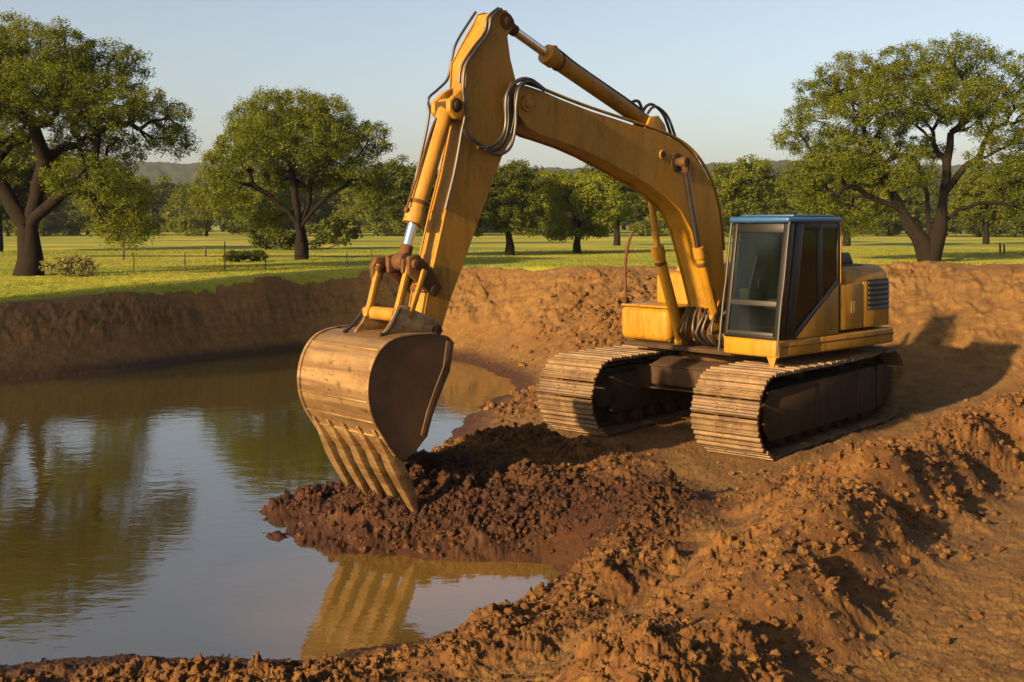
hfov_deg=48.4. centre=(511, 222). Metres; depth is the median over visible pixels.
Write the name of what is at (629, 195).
round tree
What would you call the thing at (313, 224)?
woodland tree
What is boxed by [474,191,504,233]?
woodland tree
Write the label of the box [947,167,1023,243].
round tree
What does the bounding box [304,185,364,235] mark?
woodland tree
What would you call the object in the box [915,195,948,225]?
woodland tree
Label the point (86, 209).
round tree
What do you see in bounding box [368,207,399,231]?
woodland tree
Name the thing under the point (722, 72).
sky
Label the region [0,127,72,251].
round tree
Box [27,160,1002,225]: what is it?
hills
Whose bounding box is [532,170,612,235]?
woodland tree
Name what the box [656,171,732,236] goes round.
woodland tree
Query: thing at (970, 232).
woodland tree
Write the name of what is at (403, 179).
round tree
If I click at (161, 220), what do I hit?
woodland tree
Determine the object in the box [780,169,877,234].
woodland tree
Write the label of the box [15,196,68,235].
woodland tree
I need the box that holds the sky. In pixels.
[0,0,1023,169]
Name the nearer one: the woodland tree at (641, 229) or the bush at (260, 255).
the bush at (260, 255)
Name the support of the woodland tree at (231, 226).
on the grass field
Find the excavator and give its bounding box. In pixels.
[297,7,906,511]
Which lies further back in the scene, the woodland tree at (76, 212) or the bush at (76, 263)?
the woodland tree at (76, 212)
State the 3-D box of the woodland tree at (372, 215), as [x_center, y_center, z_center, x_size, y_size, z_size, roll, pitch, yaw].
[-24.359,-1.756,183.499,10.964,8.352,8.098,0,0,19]
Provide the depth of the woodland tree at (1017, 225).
130.39 m
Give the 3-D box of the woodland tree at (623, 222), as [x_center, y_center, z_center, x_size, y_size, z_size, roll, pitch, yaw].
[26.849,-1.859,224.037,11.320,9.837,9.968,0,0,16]
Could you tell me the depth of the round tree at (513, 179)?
51.27 m
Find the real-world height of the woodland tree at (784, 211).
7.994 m
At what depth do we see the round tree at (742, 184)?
82.67 m
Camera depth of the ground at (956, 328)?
9.71 m
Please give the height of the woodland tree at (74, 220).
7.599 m
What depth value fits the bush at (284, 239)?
65.50 m
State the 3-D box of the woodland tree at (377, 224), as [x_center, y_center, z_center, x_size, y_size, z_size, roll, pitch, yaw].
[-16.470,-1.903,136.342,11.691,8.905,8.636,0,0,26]
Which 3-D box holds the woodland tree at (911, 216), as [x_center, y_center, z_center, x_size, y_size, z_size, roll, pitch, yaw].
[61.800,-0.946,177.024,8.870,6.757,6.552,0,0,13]
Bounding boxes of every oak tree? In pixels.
[0,8,202,275]
[185,84,396,259]
[770,30,1023,261]
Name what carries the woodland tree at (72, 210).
on the grass field
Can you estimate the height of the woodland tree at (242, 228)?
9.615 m
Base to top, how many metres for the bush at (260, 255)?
0.598 m
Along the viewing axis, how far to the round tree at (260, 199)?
84.96 m
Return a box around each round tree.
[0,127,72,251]
[72,167,159,240]
[230,173,301,226]
[360,154,437,233]
[473,158,549,255]
[526,168,639,252]
[573,163,657,245]
[708,154,795,223]
[798,149,903,245]
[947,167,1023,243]
[992,152,1023,220]
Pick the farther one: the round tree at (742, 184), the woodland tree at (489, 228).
the woodland tree at (489, 228)
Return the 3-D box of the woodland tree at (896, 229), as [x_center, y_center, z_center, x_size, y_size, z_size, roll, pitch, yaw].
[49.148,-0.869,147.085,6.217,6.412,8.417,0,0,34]
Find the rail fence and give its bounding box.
[85,241,371,273]
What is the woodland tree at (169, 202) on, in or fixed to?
on the grass field
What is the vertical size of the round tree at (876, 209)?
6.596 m
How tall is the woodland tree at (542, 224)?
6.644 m
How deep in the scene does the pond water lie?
10.34 m
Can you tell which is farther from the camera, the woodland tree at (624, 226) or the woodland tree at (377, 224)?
the woodland tree at (624, 226)
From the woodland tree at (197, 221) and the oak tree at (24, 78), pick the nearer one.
the oak tree at (24, 78)
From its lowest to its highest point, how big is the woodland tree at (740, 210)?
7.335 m
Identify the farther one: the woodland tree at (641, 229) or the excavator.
the woodland tree at (641, 229)
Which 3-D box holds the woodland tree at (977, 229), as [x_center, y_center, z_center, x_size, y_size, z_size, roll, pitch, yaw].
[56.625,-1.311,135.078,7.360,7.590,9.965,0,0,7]
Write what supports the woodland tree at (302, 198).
on the grass field
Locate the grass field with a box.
[0,225,1023,302]
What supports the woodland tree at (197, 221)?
on the grass field
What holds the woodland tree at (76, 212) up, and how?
on the grass field
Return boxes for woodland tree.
[2,199,45,236]
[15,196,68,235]
[45,198,90,231]
[47,183,120,234]
[68,205,123,232]
[101,190,164,235]
[134,174,188,231]
[154,182,204,231]
[165,181,241,235]
[212,166,292,234]
[219,214,250,231]
[248,187,316,234]
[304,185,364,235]
[306,189,365,229]
[331,174,420,235]
[345,202,386,231]
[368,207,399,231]
[416,221,425,233]
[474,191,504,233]
[479,201,520,232]
[520,185,573,235]
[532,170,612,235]
[604,215,634,231]
[621,220,647,230]
[626,201,669,235]
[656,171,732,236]
[723,188,780,232]
[754,180,813,214]
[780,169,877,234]
[841,205,900,234]
[859,165,973,235]
[866,191,915,235]
[890,202,933,233]
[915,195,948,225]
[948,204,983,233]
[964,192,1019,236]
[978,169,1023,236]
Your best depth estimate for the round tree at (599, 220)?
55.27 m
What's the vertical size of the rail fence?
1.148 m
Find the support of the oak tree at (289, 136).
on the grass field
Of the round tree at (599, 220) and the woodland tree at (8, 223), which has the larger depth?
the woodland tree at (8, 223)
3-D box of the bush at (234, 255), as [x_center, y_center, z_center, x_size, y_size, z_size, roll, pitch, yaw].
[-10.628,1.291,43.946,1.092,0.580,1.305,0,0,44]
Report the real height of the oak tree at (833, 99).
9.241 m
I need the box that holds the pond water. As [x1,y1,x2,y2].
[0,349,559,665]
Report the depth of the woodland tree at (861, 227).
169.63 m
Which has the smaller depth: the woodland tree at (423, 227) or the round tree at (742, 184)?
the round tree at (742, 184)
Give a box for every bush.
[38,252,101,276]
[219,249,255,261]
[246,249,268,261]
[247,225,295,249]
[308,215,363,248]
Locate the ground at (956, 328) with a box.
[0,260,1023,681]
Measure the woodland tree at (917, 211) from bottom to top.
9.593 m
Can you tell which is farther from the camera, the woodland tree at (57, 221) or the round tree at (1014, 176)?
the woodland tree at (57, 221)

